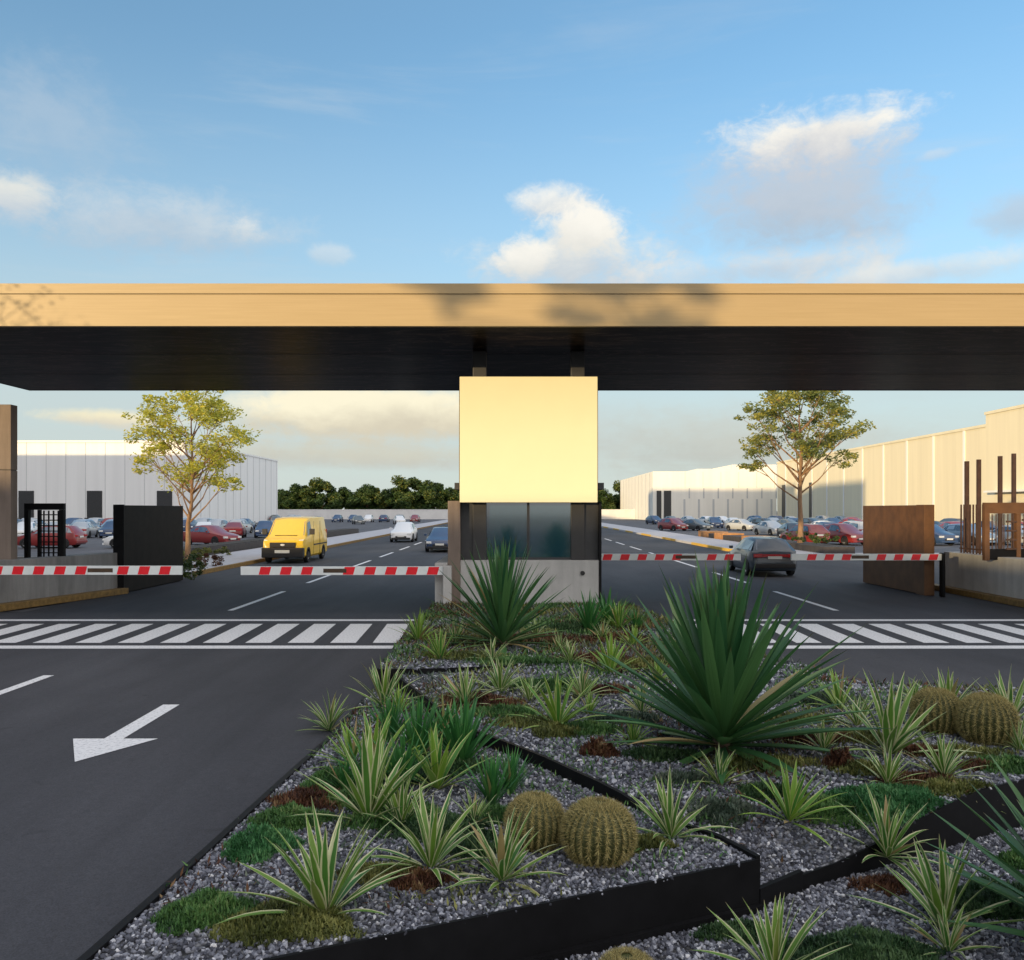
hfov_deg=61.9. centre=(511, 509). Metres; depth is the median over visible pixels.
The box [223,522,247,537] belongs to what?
car
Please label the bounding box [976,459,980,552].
steel pole
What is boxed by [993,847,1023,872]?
cushion plant
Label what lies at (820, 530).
car
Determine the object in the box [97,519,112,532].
car
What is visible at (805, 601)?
lane line
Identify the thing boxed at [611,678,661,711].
variegated yucca
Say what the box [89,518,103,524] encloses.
car
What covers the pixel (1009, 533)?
car
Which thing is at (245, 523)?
car
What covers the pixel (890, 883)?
cushion plant
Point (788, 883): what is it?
planter edging
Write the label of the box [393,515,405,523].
car
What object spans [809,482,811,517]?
window
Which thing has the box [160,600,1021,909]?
ground cover
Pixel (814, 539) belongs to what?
shrub
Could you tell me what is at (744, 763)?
cushion plant
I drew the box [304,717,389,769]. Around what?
lime yucca
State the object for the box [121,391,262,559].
tree
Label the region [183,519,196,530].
car
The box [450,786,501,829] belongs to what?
variegated yucca
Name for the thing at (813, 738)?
cushion plant
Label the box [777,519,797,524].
car
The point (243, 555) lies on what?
pavement
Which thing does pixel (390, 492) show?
tree
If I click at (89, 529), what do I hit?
car
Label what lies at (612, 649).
lime yucca
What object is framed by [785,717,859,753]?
variegated yucca
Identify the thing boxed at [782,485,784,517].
window
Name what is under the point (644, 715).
cushion plant
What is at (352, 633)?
crosswalk
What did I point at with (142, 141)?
sky
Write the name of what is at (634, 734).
lime yucca
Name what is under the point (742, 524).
car
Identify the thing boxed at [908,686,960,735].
barrel cactus
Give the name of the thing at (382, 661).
planter edging
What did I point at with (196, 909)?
cushion plant
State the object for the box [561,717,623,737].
cushion plant
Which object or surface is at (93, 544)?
ground
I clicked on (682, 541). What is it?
kerb
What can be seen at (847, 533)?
car
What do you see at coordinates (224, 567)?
kerb
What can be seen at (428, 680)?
ground cover
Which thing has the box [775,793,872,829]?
cushion plant
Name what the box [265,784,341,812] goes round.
cushion plant
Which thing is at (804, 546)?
planter
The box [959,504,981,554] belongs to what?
bar fence
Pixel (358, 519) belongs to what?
car
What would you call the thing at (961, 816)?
planter edging
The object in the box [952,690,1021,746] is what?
barrel cactus
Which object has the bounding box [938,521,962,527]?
car
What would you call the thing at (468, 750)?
flax clump
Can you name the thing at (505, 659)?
cushion plant
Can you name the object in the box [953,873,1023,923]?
cushion plant
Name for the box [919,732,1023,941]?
yucca
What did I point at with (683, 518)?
car
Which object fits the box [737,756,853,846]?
lime yucca
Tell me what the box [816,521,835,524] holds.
car
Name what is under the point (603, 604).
flax clump
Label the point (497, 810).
cushion plant
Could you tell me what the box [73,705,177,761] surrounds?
road arrow
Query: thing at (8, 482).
concrete pier
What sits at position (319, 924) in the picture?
cushion plant
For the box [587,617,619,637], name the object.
variegated yucca
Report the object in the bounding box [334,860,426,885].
cushion plant
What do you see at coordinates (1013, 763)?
cushion plant
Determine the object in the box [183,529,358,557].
planter
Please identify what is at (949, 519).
car
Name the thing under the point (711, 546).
kerb
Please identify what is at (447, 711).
flax clump
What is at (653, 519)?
car
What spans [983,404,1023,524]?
warehouse
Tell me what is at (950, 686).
variegated yucca
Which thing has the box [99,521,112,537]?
car
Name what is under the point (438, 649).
lime yucca
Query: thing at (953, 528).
car
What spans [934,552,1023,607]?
concrete wall
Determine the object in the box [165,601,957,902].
ground cover
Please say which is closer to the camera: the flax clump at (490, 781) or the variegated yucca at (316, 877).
the variegated yucca at (316, 877)
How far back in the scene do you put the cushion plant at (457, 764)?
7.11 m
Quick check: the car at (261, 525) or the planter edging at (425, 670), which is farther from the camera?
the car at (261, 525)
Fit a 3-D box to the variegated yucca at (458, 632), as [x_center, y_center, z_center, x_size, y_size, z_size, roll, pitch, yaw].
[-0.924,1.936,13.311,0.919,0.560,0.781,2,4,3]
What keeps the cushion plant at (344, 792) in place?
on the ground gravel base at (200, 946)
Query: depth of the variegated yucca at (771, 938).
4.56 m
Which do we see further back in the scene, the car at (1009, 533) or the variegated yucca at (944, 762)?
the car at (1009, 533)
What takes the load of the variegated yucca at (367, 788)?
on the ground gravel base at (200, 946)
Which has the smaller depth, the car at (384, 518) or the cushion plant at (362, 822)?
the cushion plant at (362, 822)
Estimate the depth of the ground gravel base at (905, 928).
5.11 m
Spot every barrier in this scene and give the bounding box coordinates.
[0,566,182,574]
[241,565,451,604]
[602,554,740,559]
[791,553,944,596]
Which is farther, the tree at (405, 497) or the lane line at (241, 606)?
the tree at (405, 497)
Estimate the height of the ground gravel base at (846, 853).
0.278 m
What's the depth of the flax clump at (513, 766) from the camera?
6.57 m
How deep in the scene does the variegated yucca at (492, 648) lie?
11.72 m
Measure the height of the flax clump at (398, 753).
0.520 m
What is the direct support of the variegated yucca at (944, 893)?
on the ground gravel base at (905, 928)
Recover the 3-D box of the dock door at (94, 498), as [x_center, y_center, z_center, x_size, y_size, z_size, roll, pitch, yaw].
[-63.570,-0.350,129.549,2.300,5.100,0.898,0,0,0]
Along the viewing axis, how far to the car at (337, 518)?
174.87 m
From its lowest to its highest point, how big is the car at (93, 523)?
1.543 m
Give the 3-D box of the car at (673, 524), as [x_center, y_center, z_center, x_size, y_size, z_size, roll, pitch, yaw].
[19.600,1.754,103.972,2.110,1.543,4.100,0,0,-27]
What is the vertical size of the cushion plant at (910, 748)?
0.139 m
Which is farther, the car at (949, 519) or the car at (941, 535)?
the car at (949, 519)
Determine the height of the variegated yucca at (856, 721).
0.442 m
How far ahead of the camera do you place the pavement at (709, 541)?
72.69 m
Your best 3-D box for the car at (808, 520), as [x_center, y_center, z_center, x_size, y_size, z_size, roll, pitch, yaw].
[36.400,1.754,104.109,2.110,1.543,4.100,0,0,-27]
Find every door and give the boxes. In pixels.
[18,491,33,518]
[84,491,101,518]
[157,491,171,505]
[657,491,660,518]
[664,491,670,517]
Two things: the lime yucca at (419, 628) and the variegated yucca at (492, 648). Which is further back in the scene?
the lime yucca at (419, 628)
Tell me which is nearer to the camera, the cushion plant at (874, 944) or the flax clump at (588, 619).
the cushion plant at (874, 944)
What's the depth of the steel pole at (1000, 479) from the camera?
28.75 m
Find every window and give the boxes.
[487,502,526,556]
[529,502,570,556]
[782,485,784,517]
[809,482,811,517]
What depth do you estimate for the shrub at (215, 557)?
35.96 m
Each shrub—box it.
[183,546,231,558]
[183,553,208,579]
[183,553,224,566]
[785,530,839,543]
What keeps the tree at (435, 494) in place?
on the ground at (93, 544)
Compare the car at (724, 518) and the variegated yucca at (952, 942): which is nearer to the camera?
the variegated yucca at (952, 942)
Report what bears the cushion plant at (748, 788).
on the ground gravel base at (846, 853)
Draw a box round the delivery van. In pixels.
[261,516,326,561]
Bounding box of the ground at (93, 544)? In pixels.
[2,519,1022,611]
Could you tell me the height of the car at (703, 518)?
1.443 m
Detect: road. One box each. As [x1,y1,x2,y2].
[0,523,1023,959]
[0,612,20,616]
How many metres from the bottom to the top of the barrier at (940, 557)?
1.260 m
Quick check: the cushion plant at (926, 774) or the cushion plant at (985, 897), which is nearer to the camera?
the cushion plant at (985, 897)
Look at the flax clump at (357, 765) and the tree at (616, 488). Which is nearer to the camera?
the flax clump at (357, 765)
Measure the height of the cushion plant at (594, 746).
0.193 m
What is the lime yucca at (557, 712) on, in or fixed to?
on the ground gravel base at (846, 853)
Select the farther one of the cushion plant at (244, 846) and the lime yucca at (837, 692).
the lime yucca at (837, 692)
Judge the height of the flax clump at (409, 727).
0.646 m
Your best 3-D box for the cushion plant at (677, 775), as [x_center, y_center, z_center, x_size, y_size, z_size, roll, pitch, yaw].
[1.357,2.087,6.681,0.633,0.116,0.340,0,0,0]
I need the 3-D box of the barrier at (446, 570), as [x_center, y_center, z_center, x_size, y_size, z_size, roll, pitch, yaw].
[-3.950,1.915,20.350,5.020,1.170,0.240,0,0,0]
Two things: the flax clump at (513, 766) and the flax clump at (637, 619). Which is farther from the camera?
the flax clump at (637, 619)
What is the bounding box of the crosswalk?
[0,619,1023,648]
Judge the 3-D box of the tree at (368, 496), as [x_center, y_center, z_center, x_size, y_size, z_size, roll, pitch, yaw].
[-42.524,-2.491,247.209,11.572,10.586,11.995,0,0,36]
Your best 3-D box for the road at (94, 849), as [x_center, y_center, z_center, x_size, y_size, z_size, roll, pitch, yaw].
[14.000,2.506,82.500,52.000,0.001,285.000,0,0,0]
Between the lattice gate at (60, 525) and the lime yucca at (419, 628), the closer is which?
the lime yucca at (419, 628)
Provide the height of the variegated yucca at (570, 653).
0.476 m
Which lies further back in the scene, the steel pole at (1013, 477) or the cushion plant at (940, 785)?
the steel pole at (1013, 477)
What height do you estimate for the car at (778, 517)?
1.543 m
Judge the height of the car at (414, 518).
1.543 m
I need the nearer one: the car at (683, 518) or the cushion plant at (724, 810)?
the cushion plant at (724, 810)
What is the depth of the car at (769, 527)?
85.23 m
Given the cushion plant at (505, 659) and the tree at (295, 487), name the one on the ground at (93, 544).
the tree at (295, 487)
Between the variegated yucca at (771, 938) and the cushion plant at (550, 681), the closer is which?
the variegated yucca at (771, 938)
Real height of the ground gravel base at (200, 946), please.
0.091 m
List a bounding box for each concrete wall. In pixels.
[0,552,128,611]
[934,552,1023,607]
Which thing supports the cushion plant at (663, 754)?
on the ground gravel base at (846, 853)
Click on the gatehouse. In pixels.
(563, 540)
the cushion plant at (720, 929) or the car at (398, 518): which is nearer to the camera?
the cushion plant at (720, 929)
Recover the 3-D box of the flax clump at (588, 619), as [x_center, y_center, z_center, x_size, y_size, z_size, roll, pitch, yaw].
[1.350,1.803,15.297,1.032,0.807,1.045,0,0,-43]
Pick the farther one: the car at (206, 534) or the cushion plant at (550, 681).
the car at (206, 534)
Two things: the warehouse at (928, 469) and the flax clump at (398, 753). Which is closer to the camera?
the flax clump at (398, 753)
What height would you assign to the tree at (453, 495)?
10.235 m
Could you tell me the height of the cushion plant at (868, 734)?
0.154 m
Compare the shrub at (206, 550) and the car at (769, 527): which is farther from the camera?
the car at (769, 527)
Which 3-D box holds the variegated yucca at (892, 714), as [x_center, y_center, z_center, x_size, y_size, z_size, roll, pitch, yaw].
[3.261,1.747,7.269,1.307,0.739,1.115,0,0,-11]
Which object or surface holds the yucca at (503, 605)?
on the ground gravel base at (434, 664)
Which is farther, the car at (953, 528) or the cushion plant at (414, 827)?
the car at (953, 528)
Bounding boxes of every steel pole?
[964,461,968,551]
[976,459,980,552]
[998,456,1002,548]
[1011,453,1015,547]
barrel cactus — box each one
[502,790,564,852]
[557,794,639,869]
[598,946,652,959]
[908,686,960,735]
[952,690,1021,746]
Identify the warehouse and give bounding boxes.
[16,440,277,523]
[620,465,776,519]
[776,424,985,522]
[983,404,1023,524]
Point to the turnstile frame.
(1017, 510)
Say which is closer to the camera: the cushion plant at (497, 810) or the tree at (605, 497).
the cushion plant at (497, 810)
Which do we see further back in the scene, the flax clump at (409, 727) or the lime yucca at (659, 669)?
the lime yucca at (659, 669)
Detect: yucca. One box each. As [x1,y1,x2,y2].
[215,797,412,924]
[286,722,450,819]
[297,691,351,731]
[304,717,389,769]
[329,710,427,772]
[345,658,422,710]
[362,773,440,838]
[367,682,423,713]
[367,782,496,899]
[387,722,491,789]
[391,606,443,639]
[412,627,460,658]
[422,536,574,653]
[429,661,505,709]
[430,615,472,644]
[442,805,565,896]
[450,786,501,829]
[468,634,509,658]
[473,653,532,692]
[506,672,548,705]
[509,669,605,729]
[520,617,552,634]
[541,631,579,648]
[550,636,589,665]
[552,660,618,704]
[566,689,611,714]
[573,629,639,674]
[576,549,893,785]
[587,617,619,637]
[596,600,638,627]
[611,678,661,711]
[614,714,654,745]
[617,622,651,644]
[628,767,740,857]
[633,658,674,683]
[691,746,751,787]
[694,892,850,959]
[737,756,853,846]
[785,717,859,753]
[789,668,815,688]
[797,667,873,709]
[807,670,980,753]
[825,781,951,889]
[832,692,879,726]
[845,832,1023,927]
[849,740,924,790]
[888,675,928,702]
[899,731,989,801]
[900,902,1000,959]
[902,667,978,701]
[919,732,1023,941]
[963,664,1023,722]
[996,718,1023,750]
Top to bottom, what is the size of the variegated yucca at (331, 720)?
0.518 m
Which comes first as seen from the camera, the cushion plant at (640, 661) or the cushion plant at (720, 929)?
the cushion plant at (720, 929)
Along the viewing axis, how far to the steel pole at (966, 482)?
27.95 m
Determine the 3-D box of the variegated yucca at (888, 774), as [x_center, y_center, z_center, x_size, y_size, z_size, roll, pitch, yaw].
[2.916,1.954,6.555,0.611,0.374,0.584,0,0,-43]
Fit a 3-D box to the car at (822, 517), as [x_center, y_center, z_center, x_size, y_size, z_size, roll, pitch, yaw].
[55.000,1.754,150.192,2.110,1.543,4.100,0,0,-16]
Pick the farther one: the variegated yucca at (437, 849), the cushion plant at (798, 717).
the cushion plant at (798, 717)
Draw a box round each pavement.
[185,520,447,575]
[602,523,981,553]
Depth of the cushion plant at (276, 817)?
5.89 m
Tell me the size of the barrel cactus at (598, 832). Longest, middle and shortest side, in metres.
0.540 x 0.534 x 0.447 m
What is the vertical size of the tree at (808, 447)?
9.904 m
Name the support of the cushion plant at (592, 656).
on the ground gravel base at (434, 664)
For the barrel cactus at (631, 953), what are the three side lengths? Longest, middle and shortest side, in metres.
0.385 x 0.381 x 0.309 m
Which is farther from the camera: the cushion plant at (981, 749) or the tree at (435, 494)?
the tree at (435, 494)
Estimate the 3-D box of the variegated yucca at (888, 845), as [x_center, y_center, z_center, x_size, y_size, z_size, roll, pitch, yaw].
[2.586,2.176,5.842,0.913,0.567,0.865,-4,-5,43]
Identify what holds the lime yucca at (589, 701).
on the ground gravel base at (846, 853)
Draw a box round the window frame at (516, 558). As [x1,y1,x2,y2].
[487,502,570,559]
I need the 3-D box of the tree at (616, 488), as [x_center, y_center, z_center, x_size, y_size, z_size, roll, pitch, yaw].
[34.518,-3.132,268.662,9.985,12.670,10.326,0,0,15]
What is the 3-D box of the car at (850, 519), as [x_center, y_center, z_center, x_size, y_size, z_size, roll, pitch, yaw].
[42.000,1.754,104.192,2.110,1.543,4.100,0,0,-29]
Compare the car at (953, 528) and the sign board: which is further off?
the car at (953, 528)
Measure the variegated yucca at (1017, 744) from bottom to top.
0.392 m
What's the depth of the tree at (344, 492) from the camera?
248.49 m
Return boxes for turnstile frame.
[982,503,1023,560]
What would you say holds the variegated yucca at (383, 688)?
on the ground gravel base at (200, 946)
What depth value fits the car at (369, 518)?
174.85 m
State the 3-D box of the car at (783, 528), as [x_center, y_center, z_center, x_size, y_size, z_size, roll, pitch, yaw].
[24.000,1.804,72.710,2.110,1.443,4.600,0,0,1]
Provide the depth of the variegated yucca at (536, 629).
14.33 m
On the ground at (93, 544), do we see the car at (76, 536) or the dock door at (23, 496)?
the car at (76, 536)
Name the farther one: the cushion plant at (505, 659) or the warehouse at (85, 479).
the warehouse at (85, 479)
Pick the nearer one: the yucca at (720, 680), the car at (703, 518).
the yucca at (720, 680)
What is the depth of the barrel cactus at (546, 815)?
5.46 m
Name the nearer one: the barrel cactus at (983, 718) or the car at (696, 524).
the barrel cactus at (983, 718)
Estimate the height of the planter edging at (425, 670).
0.491 m
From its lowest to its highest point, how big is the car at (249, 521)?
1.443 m
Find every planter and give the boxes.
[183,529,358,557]
[698,531,854,553]
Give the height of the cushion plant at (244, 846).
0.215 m
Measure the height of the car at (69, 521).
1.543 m
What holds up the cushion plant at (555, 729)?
on the ground gravel base at (846, 853)
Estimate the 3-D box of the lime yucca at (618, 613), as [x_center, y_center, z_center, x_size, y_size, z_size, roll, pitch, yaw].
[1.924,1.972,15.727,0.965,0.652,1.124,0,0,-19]
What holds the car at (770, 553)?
on the road at (94, 849)
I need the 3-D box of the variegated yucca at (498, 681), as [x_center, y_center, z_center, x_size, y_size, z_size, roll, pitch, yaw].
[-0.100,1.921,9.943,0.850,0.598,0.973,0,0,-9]
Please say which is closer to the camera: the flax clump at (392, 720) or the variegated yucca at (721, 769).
the variegated yucca at (721, 769)
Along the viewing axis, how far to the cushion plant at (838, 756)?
6.95 m
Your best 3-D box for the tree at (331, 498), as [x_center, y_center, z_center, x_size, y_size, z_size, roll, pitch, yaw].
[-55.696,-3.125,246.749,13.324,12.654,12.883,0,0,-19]
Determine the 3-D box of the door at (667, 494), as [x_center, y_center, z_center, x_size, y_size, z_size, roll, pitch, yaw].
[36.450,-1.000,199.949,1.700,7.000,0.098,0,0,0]
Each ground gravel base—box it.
[99,697,746,959]
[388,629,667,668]
[411,664,1023,881]
[568,827,1023,959]
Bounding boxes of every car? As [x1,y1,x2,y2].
[17,522,36,535]
[17,525,87,547]
[21,519,45,524]
[66,518,82,524]
[69,519,99,527]
[72,522,97,537]
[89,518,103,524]
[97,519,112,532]
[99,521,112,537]
[102,536,112,547]
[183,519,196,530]
[183,525,240,543]
[191,522,212,527]
[196,518,210,521]
[209,519,227,527]
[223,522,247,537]
[229,519,252,532]
[243,518,256,529]
[253,521,272,537]
[332,515,342,521]
[347,515,355,521]
[352,515,364,523]
[364,515,373,521]
[379,515,389,521]
[390,522,417,541]
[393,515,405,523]
[410,515,419,521]
[424,527,447,551]
[645,515,660,523]
[658,518,688,530]
[681,516,695,520]
[682,519,712,530]
[698,516,710,521]
[706,517,722,527]
[717,516,727,523]
[724,519,756,530]
[727,536,796,574]
[747,515,761,519]
[749,518,770,529]
[753,521,780,534]
[768,515,783,518]
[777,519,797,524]
[777,523,797,537]
[779,523,829,543]
[796,518,817,523]
[815,515,829,520]
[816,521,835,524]
[823,523,862,544]
[824,518,840,522]
[839,518,862,522]
[850,521,862,529]
[934,524,958,544]
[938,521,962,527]
[940,518,962,521]
[943,523,997,544]
[974,521,997,529]
[990,525,1022,543]
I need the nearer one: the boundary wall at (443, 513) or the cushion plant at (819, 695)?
the cushion plant at (819, 695)
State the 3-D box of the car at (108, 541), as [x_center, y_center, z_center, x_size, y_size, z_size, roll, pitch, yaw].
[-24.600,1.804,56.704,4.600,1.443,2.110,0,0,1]
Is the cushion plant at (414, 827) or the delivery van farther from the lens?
the delivery van
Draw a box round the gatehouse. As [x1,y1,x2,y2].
[435,351,603,603]
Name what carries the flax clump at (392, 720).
on the ground gravel base at (200, 946)
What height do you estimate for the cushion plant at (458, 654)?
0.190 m
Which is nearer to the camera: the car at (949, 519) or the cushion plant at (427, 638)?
the cushion plant at (427, 638)
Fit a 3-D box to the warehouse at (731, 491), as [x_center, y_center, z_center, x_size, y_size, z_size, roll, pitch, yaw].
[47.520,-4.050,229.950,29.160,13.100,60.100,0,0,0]
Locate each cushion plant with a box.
[148,886,260,936]
[208,894,366,948]
[219,820,307,865]
[244,801,337,831]
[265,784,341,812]
[297,764,383,791]
[317,781,399,812]
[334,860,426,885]
[335,796,465,831]
[372,810,494,845]
[383,755,491,786]
[385,865,457,892]
[412,648,509,660]
[419,630,487,642]
[436,691,528,709]
[447,838,520,858]
[462,654,583,665]
[462,800,508,825]
[469,702,540,718]
[482,676,591,693]
[483,713,555,728]
[485,632,605,645]
[531,720,585,739]
[544,619,610,632]
[547,649,639,663]
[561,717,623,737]
[577,630,651,643]
[579,735,620,757]
[585,708,662,726]
[589,681,636,696]
[593,654,668,669]
[621,744,708,762]
[631,831,678,853]
[647,639,678,646]
[648,768,716,786]
[686,795,757,833]
[689,916,782,944]
[699,752,820,774]
[734,779,808,803]
[757,710,844,724]
[760,921,947,959]
[773,726,869,745]
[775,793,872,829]
[781,690,863,705]
[819,746,856,770]
[822,781,952,828]
[830,757,884,775]
[840,729,883,746]
[847,872,920,896]
[868,768,956,787]
[897,741,938,757]
[910,774,994,797]
[931,740,1018,757]
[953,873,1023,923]
[956,757,1004,771]
[965,752,1023,775]
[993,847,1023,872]
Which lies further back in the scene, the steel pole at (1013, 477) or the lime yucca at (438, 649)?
the steel pole at (1013, 477)
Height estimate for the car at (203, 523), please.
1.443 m
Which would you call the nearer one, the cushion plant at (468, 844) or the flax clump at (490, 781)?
the cushion plant at (468, 844)
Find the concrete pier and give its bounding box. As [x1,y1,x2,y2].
[0,404,16,559]
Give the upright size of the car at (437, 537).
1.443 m
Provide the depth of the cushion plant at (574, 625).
15.23 m
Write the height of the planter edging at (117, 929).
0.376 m
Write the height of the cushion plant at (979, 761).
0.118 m
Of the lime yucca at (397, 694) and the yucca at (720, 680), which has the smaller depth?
the yucca at (720, 680)
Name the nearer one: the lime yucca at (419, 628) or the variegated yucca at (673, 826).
the variegated yucca at (673, 826)
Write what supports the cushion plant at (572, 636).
on the ground gravel base at (434, 664)
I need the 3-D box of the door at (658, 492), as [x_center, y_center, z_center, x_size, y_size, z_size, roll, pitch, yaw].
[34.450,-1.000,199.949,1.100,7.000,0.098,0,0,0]
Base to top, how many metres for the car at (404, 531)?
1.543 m
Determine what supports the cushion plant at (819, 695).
on the ground gravel base at (846, 853)
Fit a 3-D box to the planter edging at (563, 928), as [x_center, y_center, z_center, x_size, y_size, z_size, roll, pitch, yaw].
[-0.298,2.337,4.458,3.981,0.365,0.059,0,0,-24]
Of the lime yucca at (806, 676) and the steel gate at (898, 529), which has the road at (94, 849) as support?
the steel gate at (898, 529)
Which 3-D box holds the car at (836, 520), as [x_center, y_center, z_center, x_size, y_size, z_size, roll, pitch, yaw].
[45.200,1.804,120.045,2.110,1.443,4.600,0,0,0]
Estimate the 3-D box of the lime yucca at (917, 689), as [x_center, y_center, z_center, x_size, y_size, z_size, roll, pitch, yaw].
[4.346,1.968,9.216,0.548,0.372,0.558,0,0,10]
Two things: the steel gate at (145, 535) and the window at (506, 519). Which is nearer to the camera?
the window at (506, 519)
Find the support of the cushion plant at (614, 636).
on the ground gravel base at (434, 664)
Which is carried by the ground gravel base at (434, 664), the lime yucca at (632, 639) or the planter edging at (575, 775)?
the lime yucca at (632, 639)
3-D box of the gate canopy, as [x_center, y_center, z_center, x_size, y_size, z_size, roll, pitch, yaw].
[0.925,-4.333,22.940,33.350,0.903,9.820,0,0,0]
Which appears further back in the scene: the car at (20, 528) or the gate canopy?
the car at (20, 528)
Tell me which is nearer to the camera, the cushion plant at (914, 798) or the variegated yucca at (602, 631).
the cushion plant at (914, 798)
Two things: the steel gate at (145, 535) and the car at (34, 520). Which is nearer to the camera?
the steel gate at (145, 535)
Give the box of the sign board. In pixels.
[459,377,597,501]
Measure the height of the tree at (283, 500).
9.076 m
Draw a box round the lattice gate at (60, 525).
[24,503,65,557]
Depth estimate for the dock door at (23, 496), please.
129.89 m
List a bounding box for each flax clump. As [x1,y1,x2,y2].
[321,756,360,789]
[328,736,393,778]
[356,692,424,742]
[372,727,450,788]
[373,689,463,756]
[415,690,484,749]
[415,691,510,761]
[454,748,525,803]
[482,742,537,793]
[566,591,613,630]
[582,586,630,623]
[625,607,651,627]
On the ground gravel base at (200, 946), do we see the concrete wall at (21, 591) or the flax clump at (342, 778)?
the flax clump at (342, 778)
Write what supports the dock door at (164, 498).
in the warehouse at (85, 479)
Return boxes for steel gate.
[113,505,182,590]
[863,505,933,595]
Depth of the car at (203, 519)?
107.80 m
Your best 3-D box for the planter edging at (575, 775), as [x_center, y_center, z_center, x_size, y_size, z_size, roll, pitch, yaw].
[-0.135,2.294,8.033,0.376,0.451,6.436,0,0,-28]
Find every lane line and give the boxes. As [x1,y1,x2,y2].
[0,675,53,694]
[230,591,285,609]
[306,575,329,582]
[773,591,835,609]
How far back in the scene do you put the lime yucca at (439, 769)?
6.71 m
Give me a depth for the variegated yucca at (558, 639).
12.84 m
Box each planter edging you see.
[76,686,375,959]
[258,859,762,959]
[376,608,428,668]
[377,664,596,684]
[394,673,759,887]
[759,869,802,906]
[803,778,1023,889]
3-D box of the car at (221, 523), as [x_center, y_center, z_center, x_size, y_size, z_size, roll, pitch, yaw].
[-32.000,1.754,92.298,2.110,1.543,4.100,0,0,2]
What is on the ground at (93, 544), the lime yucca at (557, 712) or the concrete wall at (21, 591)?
the concrete wall at (21, 591)
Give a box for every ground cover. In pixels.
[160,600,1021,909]
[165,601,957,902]
[218,600,1023,909]
[259,599,1017,910]
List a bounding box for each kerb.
[192,522,447,575]
[675,539,690,543]
[691,542,731,550]
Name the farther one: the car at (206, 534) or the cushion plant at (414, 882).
the car at (206, 534)
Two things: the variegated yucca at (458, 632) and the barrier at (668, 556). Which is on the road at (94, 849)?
the barrier at (668, 556)
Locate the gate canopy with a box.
[0,283,1023,390]
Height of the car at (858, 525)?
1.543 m
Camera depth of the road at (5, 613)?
20.67 m
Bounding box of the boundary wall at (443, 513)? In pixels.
[278,509,633,518]
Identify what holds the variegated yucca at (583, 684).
on the ground gravel base at (846, 853)
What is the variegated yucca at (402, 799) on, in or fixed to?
on the ground gravel base at (200, 946)
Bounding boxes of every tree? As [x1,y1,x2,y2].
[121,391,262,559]
[278,489,301,508]
[282,483,311,508]
[297,477,343,508]
[338,487,355,508]
[343,484,389,508]
[382,488,396,508]
[384,475,424,508]
[417,480,449,508]
[445,487,458,502]
[598,488,616,508]
[612,480,619,508]
[733,391,876,542]
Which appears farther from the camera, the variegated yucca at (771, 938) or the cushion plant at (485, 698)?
the cushion plant at (485, 698)
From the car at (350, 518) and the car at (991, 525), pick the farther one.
the car at (350, 518)
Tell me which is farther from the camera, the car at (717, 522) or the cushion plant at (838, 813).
the car at (717, 522)
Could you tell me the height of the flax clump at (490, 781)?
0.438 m
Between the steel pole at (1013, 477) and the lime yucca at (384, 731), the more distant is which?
the steel pole at (1013, 477)
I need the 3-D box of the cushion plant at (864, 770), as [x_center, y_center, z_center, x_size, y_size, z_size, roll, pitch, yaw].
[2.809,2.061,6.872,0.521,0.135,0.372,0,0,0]
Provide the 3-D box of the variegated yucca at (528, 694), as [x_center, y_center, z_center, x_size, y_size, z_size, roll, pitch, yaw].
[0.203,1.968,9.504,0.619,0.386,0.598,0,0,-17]
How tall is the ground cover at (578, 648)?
0.350 m
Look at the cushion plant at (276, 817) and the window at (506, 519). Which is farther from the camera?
the window at (506, 519)
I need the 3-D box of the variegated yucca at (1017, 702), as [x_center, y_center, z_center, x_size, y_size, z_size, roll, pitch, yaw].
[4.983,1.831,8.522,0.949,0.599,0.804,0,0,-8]
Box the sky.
[0,0,1023,508]
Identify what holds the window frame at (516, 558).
in the gatehouse
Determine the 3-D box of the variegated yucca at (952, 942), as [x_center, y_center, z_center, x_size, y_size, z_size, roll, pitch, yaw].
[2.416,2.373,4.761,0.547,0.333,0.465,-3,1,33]
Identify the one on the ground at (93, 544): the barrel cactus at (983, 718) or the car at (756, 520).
the car at (756, 520)
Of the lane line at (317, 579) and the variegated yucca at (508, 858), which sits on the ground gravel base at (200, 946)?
the variegated yucca at (508, 858)
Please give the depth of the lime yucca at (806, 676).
10.18 m
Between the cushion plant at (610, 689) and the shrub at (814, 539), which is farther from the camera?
the shrub at (814, 539)

